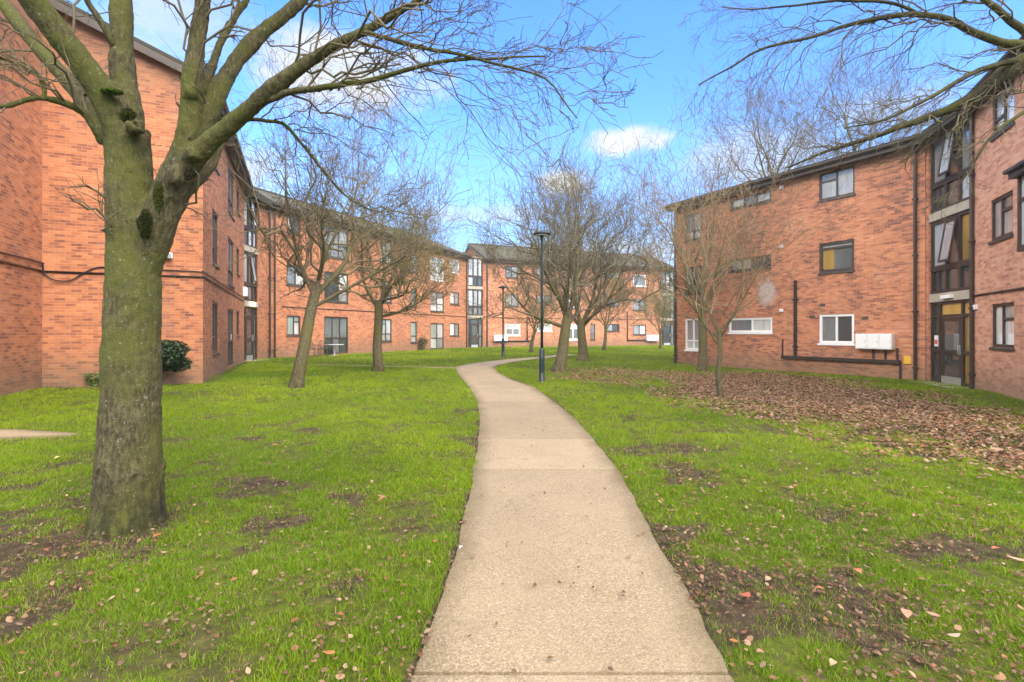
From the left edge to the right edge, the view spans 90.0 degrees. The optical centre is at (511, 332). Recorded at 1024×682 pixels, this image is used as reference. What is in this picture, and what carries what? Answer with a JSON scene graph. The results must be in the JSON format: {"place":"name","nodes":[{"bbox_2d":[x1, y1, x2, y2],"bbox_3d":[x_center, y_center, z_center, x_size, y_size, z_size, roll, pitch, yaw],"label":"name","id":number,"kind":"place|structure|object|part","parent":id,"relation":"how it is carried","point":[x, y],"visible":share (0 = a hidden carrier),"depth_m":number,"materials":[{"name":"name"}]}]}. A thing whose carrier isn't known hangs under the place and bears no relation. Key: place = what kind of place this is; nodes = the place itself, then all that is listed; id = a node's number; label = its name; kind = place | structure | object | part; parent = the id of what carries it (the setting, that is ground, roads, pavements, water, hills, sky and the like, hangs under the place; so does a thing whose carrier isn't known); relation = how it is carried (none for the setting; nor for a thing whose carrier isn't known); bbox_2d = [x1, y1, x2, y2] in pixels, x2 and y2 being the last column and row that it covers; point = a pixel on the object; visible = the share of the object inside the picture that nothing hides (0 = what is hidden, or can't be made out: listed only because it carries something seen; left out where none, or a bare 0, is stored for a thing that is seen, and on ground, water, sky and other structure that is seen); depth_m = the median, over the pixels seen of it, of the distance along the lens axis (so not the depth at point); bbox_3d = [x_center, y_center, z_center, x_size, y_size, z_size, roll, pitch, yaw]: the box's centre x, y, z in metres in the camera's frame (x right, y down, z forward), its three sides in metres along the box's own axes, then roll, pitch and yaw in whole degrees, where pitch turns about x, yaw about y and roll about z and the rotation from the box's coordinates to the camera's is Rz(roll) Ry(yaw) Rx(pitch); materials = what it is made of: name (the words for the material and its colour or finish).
{"place":"outdoors","nodes":[
{"label":"outdoors","id":0,"kind":"place"},
{"bbox_2d":[0,429,79,439],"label":"path","id":1,"kind":"structure","parent":0,"point":[9,433],"depth_m":7.49,"materials":[{"name":"beige concrete"}]},
{"bbox_2d":[0,345,1023,681],"bbox_3d":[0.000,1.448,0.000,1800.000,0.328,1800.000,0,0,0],"label":"ground","id":2,"kind":"structure","parent":0,"point":[204,641],"depth_m":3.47,"materials":[{"name":"green plant"}]},
{"bbox_2d":[84,372,98,387],"bbox_3d":[-10.188,1.171,12.466,0.413,0.416,0.301,0,0,0],"label":"weed","id":3,"kind":"object","parent":2,"relation":"on","point":[94,382],"visible":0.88,"depth_m":12.43,"materials":[{"name":"green plant"}]},
{"bbox_2d":[0,0,253,395],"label":"apartment block","id":4,"kind":"structure","parent":2,"relation":"on","point":[52,252],"depth_m":12.49,"materials":[{"name":"brick"}]},
{"bbox_2d":[166,253,172,259],"bbox_3d":[-8.834,-1.954,13.122,0.240,0.170,0.166,0,0,-23],"label":"floodlight","id":5,"kind":"object","parent":4,"relation":"attached to","point":[170,255],"visible":0.51,"depth_m":13.10,"materials":[{"name":"white plastic"}]},
{"bbox_2d":[212,301,219,355],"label":"window","id":6,"kind":"structure","parent":4,"relation":"in","point":[214,305],"depth_m":15.53,"materials":[{"name":"grey glass"}]},
{"bbox_2d":[212,209,219,269],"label":"window","id":7,"kind":"structure","parent":4,"relation":"in","point":[214,217],"depth_m":15.58,"materials":[{"name":"glass"}]},
{"bbox_2d":[228,308,232,365],"bbox_3d":[-10.479,0.167,19.008,0.120,2.093,1.791,0,0,-23],"label":"balcony door","id":8,"kind":"structure","parent":4,"relation":"in","point":[230,312],"depth_m":19.46,"materials":[{"name":"glass"}]},
{"bbox_2d":[228,237,234,288],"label":"window","id":9,"kind":"structure","parent":4,"relation":"in","point":[230,245],"depth_m":19.41,"materials":[{"name":"grey glass"}]},
{"bbox_2d":[228,165,234,221],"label":"window","id":10,"kind":"structure","parent":4,"relation":"in","point":[230,177],"depth_m":19.46,"materials":[{"name":"glass"}]},
{"bbox_2d":[236,311,240,337],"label":"window","id":11,"kind":"structure","parent":4,"relation":"in","point":[237,336],"depth_m":21.66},
{"bbox_2d":[236,248,240,277],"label":"window","id":12,"kind":"structure","parent":4,"relation":"in","point":[237,273],"depth_m":21.66,"materials":[{"name":"grey glass"}]},
{"bbox_2d":[236,188,240,217],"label":"window","id":13,"kind":"structure","parent":4,"relation":"in","point":[237,188],"depth_m":21.66,"materials":[{"name":"glass"}]},
{"bbox_2d":[243,287,247,296],"bbox_3d":[-12.079,-1.844,23.216,0.182,0.418,0.500,0,0,-23],"label":"meter cabinet","id":14,"kind":"object","parent":4,"relation":"attached to","point":[245,291],"visible":1,"depth_m":22.99,"materials":[{"name":"white plastic"}]},
{"bbox_2d":[161,339,192,372],"bbox_3d":[-9.076,0.747,12.739,2.226,1.256,0.698,0,0,0],"label":"shrub","id":15,"kind":"object","parent":2,"relation":"on","point":[174,359],"visible":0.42,"depth_m":12.59,"materials":[{"name":"green plant"}]},
{"bbox_2d":[244,191,271,360],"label":"stair tower","id":16,"kind":"structure","parent":2,"relation":"on","point":[255,330],"depth_m":24.88,"materials":[{"name":"orange brick"}]},
{"bbox_2d":[246,317,253,359],"bbox_3d":[-12.455,0.290,24.278,0.125,2.020,0.697,0,0,0],"label":"entrance door","id":17,"kind":"structure","parent":16,"relation":"in","point":[249,320],"depth_m":24.33,"materials":[{"name":"glass"}]},
{"bbox_2d":[318,340,327,355],"bbox_3d":[-10.287,0.874,27.875,0.504,0.933,0.574,0,0,-26],"label":"garden chair","id":18,"kind":"object","parent":2,"relation":"on","point":[323,346],"visible":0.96,"depth_m":27.73,"materials":[{"name":"wood"}]},
{"bbox_2d":[153,0,504,388],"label":"tree","id":19,"kind":"object","parent":2,"relation":"on","point":[316,288],"visible":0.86,"depth_m":13.11,"materials":[{"name":"brown plant"}]},
{"bbox_2d":[0,0,662,538],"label":"tree","id":20,"kind":"object","parent":2,"relation":"on","point":[142,210],"visible":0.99,"depth_m":3.82,"materials":[{"name":"brown plant"}]},
{"bbox_2d":[325,344,343,355],"bbox_3d":[-10.171,1.008,29.338,1.040,0.660,1.040,0,0,0],"label":"garden table","id":21,"kind":"object","parent":2,"relation":"on","point":[334,347],"visible":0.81,"depth_m":29.11,"materials":[{"name":"metal"}]},
{"bbox_2d":[253,186,471,357],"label":"apartment block","id":22,"kind":"structure","parent":2,"relation":"on","point":[349,325],"depth_m":31.43,"materials":[{"name":"brick"}]},
{"bbox_2d":[286,315,299,336],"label":"window","id":23,"kind":"structure","parent":22,"relation":"in","point":[293,322],"depth_m":27.55,"materials":[{"name":"glass"}]},
{"bbox_2d":[288,215,301,235],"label":"window","id":24,"kind":"structure","parent":22,"relation":"in","point":[292,215],"depth_m":27.72,"materials":[{"name":"glass"}]},
{"bbox_2d":[286,264,305,287],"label":"window","id":25,"kind":"structure","parent":22,"relation":"in","point":[297,279],"depth_m":27.59,"materials":[{"name":"grey glass"}]},
{"bbox_2d":[324,316,347,353],"bbox_3d":[-10.443,0.160,30.389,0.120,2.188,1.934,0,0,25],"label":"balcony door","id":26,"kind":"structure","parent":22,"relation":"in","point":[335,328],"depth_m":30.42,"materials":[{"name":"glass"}]},
{"bbox_2d":[324,225,347,259],"bbox_3d":[-10.432,-5.296,30.383,0.145,1.894,2.014,0,0,25],"label":"window","id":27,"kind":"structure","parent":22,"relation":"in","point":[339,253],"depth_m":30.56,"materials":[{"name":"glass"}]},
{"bbox_2d":[324,271,348,303],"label":"window","id":28,"kind":"structure","parent":22,"relation":"in","point":[344,298],"depth_m":30.46,"materials":[{"name":"grey glass"}]},
{"bbox_2d":[381,242,390,261],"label":"window","id":29,"kind":"structure","parent":22,"relation":"in","point":[386,242],"depth_m":34.75,"materials":[{"name":"grey glass"}]},
{"bbox_2d":[382,319,392,342],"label":"window","id":30,"kind":"structure","parent":22,"relation":"in","point":[386,334],"depth_m":34.65,"materials":[{"name":"glass"}]},
{"bbox_2d":[411,322,417,343],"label":"window","id":31,"kind":"structure","parent":22,"relation":"in","point":[414,339],"depth_m":37.43,"materials":[{"name":"glass"}]},
{"bbox_2d":[430,291,442,312],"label":"window","id":32,"kind":"structure","parent":22,"relation":"in","point":[433,308],"depth_m":40.30,"materials":[{"name":"white glass"}]},
{"bbox_2d":[431,323,442,348],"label":"balcony door","id":33,"kind":"structure","parent":22,"relation":"in","point":[436,328],"depth_m":40.17,"materials":[{"name":"glass"}]},
{"bbox_2d":[430,257,443,281],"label":"window","id":34,"kind":"structure","parent":22,"relation":"in","point":[435,257],"depth_m":40.31,"materials":[{"name":"grey glass"}]},
{"bbox_2d":[450,292,458,305],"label":"window","id":35,"kind":"structure","parent":22,"relation":"in","point":[453,300],"depth_m":42.55,"materials":[{"name":"white glass"}]},
{"bbox_2d":[450,323,459,336],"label":"window","id":36,"kind":"structure","parent":22,"relation":"in","point":[454,327],"depth_m":42.55,"materials":[{"name":"glass"}]},
{"bbox_2d":[450,259,459,274],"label":"window","id":37,"kind":"structure","parent":22,"relation":"in","point":[455,268],"depth_m":42.77,"materials":[{"name":"grey glass"}]},
{"bbox_2d":[276,99,494,371],"bbox_3d":[-3.943,-3.179,18.085,7.050,9.234,6.456,0,0,0],"label":"tree","id":38,"kind":"object","parent":2,"relation":"on","point":[378,363],"visible":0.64,"depth_m":17.29,"materials":[{"name":"brown plant"}]},
{"bbox_2d":[418,336,427,349],"bbox_3d":[-6.571,0.804,37.750,0.874,1.097,0.657,0,0,29],"label":"shrub","id":39,"kind":"object","parent":2,"relation":"on","point":[422,342],"visible":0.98,"depth_m":37.70,"materials":[{"name":"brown plant"}]},
{"bbox_2d":[467,257,483,347],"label":"stair tower","id":40,"kind":"structure","parent":2,"relation":"on","point":[476,339],"depth_m":44.97,"materials":[{"name":"grey glass"}]},
{"bbox_2d":[471,324,477,346],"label":"entrance door","id":41,"kind":"structure","parent":40,"relation":"in","point":[474,338],"depth_m":44.92,"materials":[{"name":"glass"}]},
{"bbox_2d":[498,285,506,357],"bbox_3d":[-0.473,-0.533,27.051,0.530,3.902,0.530,0,0,0],"label":"lamp post","id":42,"kind":"object","parent":2,"relation":"on","point":[502,341],"visible":0.86,"depth_m":27.02,"materials":[{"name":"black metal"}]},
{"bbox_2d":[0,366,1023,681],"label":"fallen leaves","id":43,"kind":"object","parent":2,"relation":"on","point":[794,392],"visible":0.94,"depth_m":6.13,"materials":[{"name":"brown plant"}]},
{"bbox_2d":[472,264,563,351],"bbox_3d":[1.313,-1.620,34.014,6.455,6.277,5.652,0,0,34],"label":"tree","id":44,"kind":"object","parent":2,"relation":"on","point":[534,328],"visible":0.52,"depth_m":33.80,"materials":[{"name":"brown plant"}]},
{"bbox_2d":[427,66,649,371],"bbox_3d":[0.899,-3.845,18.872,8.002,10.898,8.953,0,0,0],"label":"tree","id":45,"kind":"object","parent":2,"relation":"on","point":[568,318],"visible":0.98,"depth_m":18.90,"materials":[{"name":"brown plant"}]},
{"bbox_2d":[533,230,550,382],"bbox_3d":[0.875,-0.715,15.000,0.530,4.560,0.530,0,0,0],"label":"lamp post","id":46,"kind":"object","parent":2,"relation":"on","point":[541,234],"visible":0.95,"depth_m":14.96,"materials":[{"name":"black metal"}]},
{"bbox_2d":[465,243,662,346],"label":"apartment block","id":47,"kind":"structure","parent":2,"relation":"on","point":[636,334],"depth_m":48.04,"materials":[{"name":"orange brick"}]},
{"bbox_2d":[493,335,507,340],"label":"meter cabinet","id":48,"kind":"object","parent":47,"relation":"attached to","point":[497,337],"visible":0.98,"depth_m":45.53,"materials":[{"name":"white plastic"}]},
{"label":"door","id":49,"kind":"part","parent":48,"relation":"part of","materials":[{"name":"white plastic"}]},
{"bbox_2d":[505,266,517,278],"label":"window","id":50,"kind":"structure","parent":47,"relation":"in","point":[510,267],"depth_m":46.30,"materials":[{"name":"grey glass"}]},
{"bbox_2d":[505,294,518,306],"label":"window","id":51,"kind":"structure","parent":47,"relation":"in","point":[512,302],"depth_m":46.35,"materials":[{"name":"grey glass"}]},
{"bbox_2d":[505,324,519,335],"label":"window","id":52,"kind":"structure","parent":47,"relation":"in","point":[510,330],"depth_m":46.35,"materials":[{"name":"white plastic"}]},
{"bbox_2d":[537,324,552,331],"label":"window","id":53,"kind":"structure","parent":47,"relation":"in","point":[548,328],"depth_m":47.65,"materials":[{"name":"white plastic"}]},
{"bbox_2d":[569,324,577,340],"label":"window","id":54,"kind":"structure","parent":47,"relation":"in","point":[573,330],"depth_m":48.68,"materials":[{"name":"white plastic"}]},
{"bbox_2d":[590,324,595,340],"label":"window","id":55,"kind":"structure","parent":47,"relation":"in","point":[592,325],"depth_m":49.49,"materials":[{"name":"grey glass"}]},
{"bbox_2d":[607,324,619,331],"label":"window","id":56,"kind":"structure","parent":47,"relation":"in","point":[612,327],"depth_m":50.32,"materials":[{"name":"glass"}]},
{"bbox_2d":[633,325,645,334],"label":"window","id":57,"kind":"structure","parent":47,"relation":"in","point":[637,329],"depth_m":51.48,"materials":[{"name":"glass"}]},
{"bbox_2d":[633,299,645,310],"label":"window","id":58,"kind":"structure","parent":47,"relation":"in","point":[634,306],"depth_m":51.43,"materials":[{"name":"grey glass"}]},
{"bbox_2d":[633,275,646,286],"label":"window","id":59,"kind":"structure","parent":47,"relation":"in","point":[639,282],"depth_m":51.53,"materials":[{"name":"grey glass"}]},
{"bbox_2d":[646,335,657,340],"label":"meter cabinet","id":60,"kind":"object","parent":47,"relation":"attached to","point":[651,337],"visible":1,"depth_m":51.64,"materials":[{"name":"white plastic"}]},
{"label":"door","id":61,"kind":"part","parent":60,"relation":"part of","materials":[{"name":"white plastic"}]},
{"bbox_2d":[497,104,688,361],"bbox_3d":[4.175,-4.838,25.289,9.558,12.664,10.762,0,0,22],"label":"tree","id":62,"kind":"object","parent":2,"relation":"on","point":[581,324],"visible":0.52,"depth_m":24.19,"materials":[{"name":"brown plant"}]},
{"bbox_2d":[574,255,649,350],"bbox_3d":[6.920,-2.294,36.860,6.263,7.490,5.853,0,0,0],"label":"tree","id":63,"kind":"object","parent":2,"relation":"on","point":[586,303],"visible":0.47,"depth_m":36.99,"materials":[{"name":"brown plant"}]},
{"bbox_2d":[625,267,673,348],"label":"tree","id":64,"kind":"object","parent":2,"relation":"on","point":[659,305],"visible":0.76,"depth_m":40.79,"materials":[{"name":"brown plant"}]},
{"bbox_2d":[640,256,673,344],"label":"stair tower","id":65,"kind":"structure","parent":2,"relation":"on","point":[668,335],"depth_m":52.93,"materials":[{"name":"red brick"}]},
{"bbox_2d":[664,325,669,344],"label":"entrance door","id":66,"kind":"structure","parent":65,"relation":"in","point":[667,329],"depth_m":52.84,"materials":[{"name":"glass"}]},
{"bbox_2d":[595,45,788,371],"bbox_3d":[7.188,-4.648,20.861,8.561,12.654,7.365,0,0,-38],"label":"tree","id":67,"kind":"object","parent":2,"relation":"on","point":[702,364],"visible":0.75,"depth_m":20.57,"materials":[{"name":"brown plant"}]},
{"bbox_2d":[584,111,871,396],"bbox_3d":[4.630,-1.654,11.807,5.791,6.565,7.608,0,0,0],"label":"tree","id":68,"kind":"object","parent":2,"relation":"on","point":[718,341],"visible":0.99,"depth_m":11.67,"materials":[{"name":"brown plant"}]},
{"bbox_2d":[673,42,865,181],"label":"tree","id":69,"kind":"object","parent":2,"relation":"on","point":[767,153],"visible":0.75,"depth_m":42.64,"materials":[{"name":"brown plant"}]},
{"bbox_2d":[665,133,945,380],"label":"apartment block","id":70,"kind":"structure","parent":2,"relation":"on","point":[817,319],"depth_m":19.28,"materials":[{"name":"orange brick"}]},
{"bbox_2d":[684,318,698,351],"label":"window","id":71,"kind":"structure","parent":70,"relation":"in","point":[692,330],"depth_m":24.89,"materials":[{"name":"grey glass"}]},
{"bbox_2d":[684,266,700,295],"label":"window","id":72,"kind":"structure","parent":70,"relation":"in","point":[696,277],"depth_m":24.78,"materials":[{"name":"grey glass"}]},
{"bbox_2d":[684,212,701,242],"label":"window","id":73,"kind":"structure","parent":70,"relation":"in","point":[690,215],"depth_m":24.79,"materials":[{"name":"glass"}]},
{"bbox_2d":[729,190,770,210],"bbox_3d":[10.311,-5.687,22.149,0.145,0.496,2.019,0,0,-30],"label":"window","id":74,"kind":"structure","parent":70,"relation":"in","point":[750,197],"depth_m":22.06,"materials":[{"name":"glass"}]},
{"bbox_2d":[727,317,772,333],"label":"window","id":75,"kind":"structure","parent":70,"relation":"in","point":[764,324],"depth_m":22.14,"materials":[{"name":"white plastic"}]},
{"bbox_2d":[729,255,771,273],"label":"window","id":76,"kind":"structure","parent":70,"relation":"in","point":[768,260],"depth_m":22.04,"materials":[{"name":"grey glass"}]},
{"bbox_2d":[817,239,854,274],"bbox_3d":[12.090,-2.795,19.069,0.145,1.202,1.321,0,0,-30],"label":"window","id":77,"kind":"structure","parent":70,"relation":"in","point":[840,256],"depth_m":19.08,"materials":[{"name":"grey glass"}]},
{"bbox_2d":[817,314,854,345],"bbox_3d":[12.090,-0.101,19.069,0.145,1.169,1.321,0,0,-30],"label":"window","id":78,"kind":"structure","parent":70,"relation":"in","point":[834,328],"depth_m":19.05,"materials":[{"name":"white plastic"}]},
{"bbox_2d":[817,165,855,202],"bbox_3d":[12.094,-5.506,19.063,0.145,1.104,1.335,0,0,-30],"label":"window","id":79,"kind":"structure","parent":70,"relation":"in","point":[830,185],"depth_m":19.05,"materials":[{"name":"glass"}]},
{"bbox_2d":[855,334,866,348],"bbox_3d":[12.425,0.314,18.145,0.282,0.536,0.374,0,0,-30],"label":"meter cabinet","id":80,"kind":"object","parent":70,"relation":"attached to","point":[860,341],"visible":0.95,"depth_m":18.08,"materials":[{"name":"white plastic"}]},
{"bbox_3d":[12.313,0.314,18.081,0.025,0.486,0.324,0,0,-30],"label":"door","id":81,"kind":"part","parent":80,"relation":"part of","materials":[{"name":"white plastic"}]},
{"bbox_2d":[867,334,878,348],"bbox_3d":[12.616,0.314,17.814,0.282,0.536,0.374,0,0,-30],"label":"meter cabinet","id":82,"kind":"object","parent":70,"relation":"attached to","point":[872,341],"visible":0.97,"depth_m":17.75,"materials":[{"name":"white plastic"}]},
{"bbox_3d":[12.505,0.314,17.750,0.025,0.486,0.324,0,0,-30],"label":"door","id":83,"kind":"part","parent":82,"relation":"part of","materials":[{"name":"white plastic"}]},
{"bbox_2d":[879,334,894,349],"bbox_3d":[12.807,0.314,17.483,0.282,0.536,0.374,0,0,-30],"label":"meter cabinet","id":84,"kind":"object","parent":70,"relation":"attached to","point":[886,341],"visible":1,"depth_m":17.37,"materials":[{"name":"white plastic"}]},
{"bbox_3d":[12.696,0.314,17.419,0.025,0.486,0.324,0,0,-30],"label":"door","id":85,"kind":"part","parent":84,"relation":"part of","materials":[{"name":"white plastic"}]},
{"bbox_2d":[904,356,910,363],"bbox_3d":[13.189,0.919,17.078,0.026,0.271,0.212,0,0,-30],"label":"gas sign","id":86,"kind":"object","parent":70,"relation":"attached to","point":[907,359],"visible":1,"depth_m":17.07,"materials":[{"name":"yellow plastic"}]},
{"bbox_2d":[668,0,1023,229],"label":"tree","id":87,"kind":"object","parent":2,"relation":"on","point":[1006,70],"visible":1,"depth_m":6.17,"materials":[{"name":"brown plant"}]},
{"bbox_2d":[739,0,996,168],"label":"tree","id":88,"kind":"object","parent":2,"relation":"on","point":[863,94],"visible":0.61,"depth_m":39.30,"materials":[{"name":"brown plant"}]},
{"bbox_2d":[914,110,968,388],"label":"stair tower","id":89,"kind":"structure","parent":2,"relation":"on","point":[947,297],"depth_m":15.57,"materials":[{"name":"glass"}]},
{"bbox_2d":[941,317,960,384],"bbox_3d":[13.269,0.550,15.490,0.121,2.020,1.015,0,0,13],"label":"entrance door","id":90,"kind":"structure","parent":89,"relation":"in","point":[950,326],"depth_m":15.50,"materials":[{"name":"glass"}]},
{"bbox_2d":[958,36,1023,400],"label":"apartment block","id":91,"kind":"structure","parent":2,"relation":"on","point":[996,287],"depth_m":13.03,"materials":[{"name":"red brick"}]},
{"bbox_2d":[988,190,1013,244],"bbox_3d":[12.242,-2.851,12.772,0.145,1.141,1.279,0,0,24],"label":"window","id":92,"kind":"structure","parent":91,"relation":"in","point":[1002,207],"depth_m":12.79,"materials":[{"name":"glass"}]},
{"bbox_2d":[989,302,1014,350],"bbox_3d":[12.219,-0.140,12.720,0.145,1.182,1.292,0,0,24],"label":"window","id":93,"kind":"structure","parent":91,"relation":"in","point":[1003,313],"depth_m":12.74,"materials":[{"name":"glass"}]},
{"bbox_2d":[989,77,1014,141],"bbox_3d":[12.205,-5.534,12.688,0.145,1.200,1.263,0,0,24],"label":"window","id":94,"kind":"structure","parent":91,"relation":"in","point":[1011,114],"depth_m":12.73,"materials":[{"name":"glass"}]},
{"bbox_2d":[1002,159,1023,251],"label":"bay window","id":95,"kind":"structure","parent":91,"relation":"in","point":[1016,171],"depth_m":10.84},
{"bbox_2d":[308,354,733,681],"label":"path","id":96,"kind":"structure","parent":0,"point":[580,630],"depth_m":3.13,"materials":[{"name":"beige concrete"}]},
{"bbox_2d":[65,0,1023,325],"label":"sky","id":97,"kind":"structure","parent":0,"point":[657,20],"materials":[{"name":"blue"}]}
]}

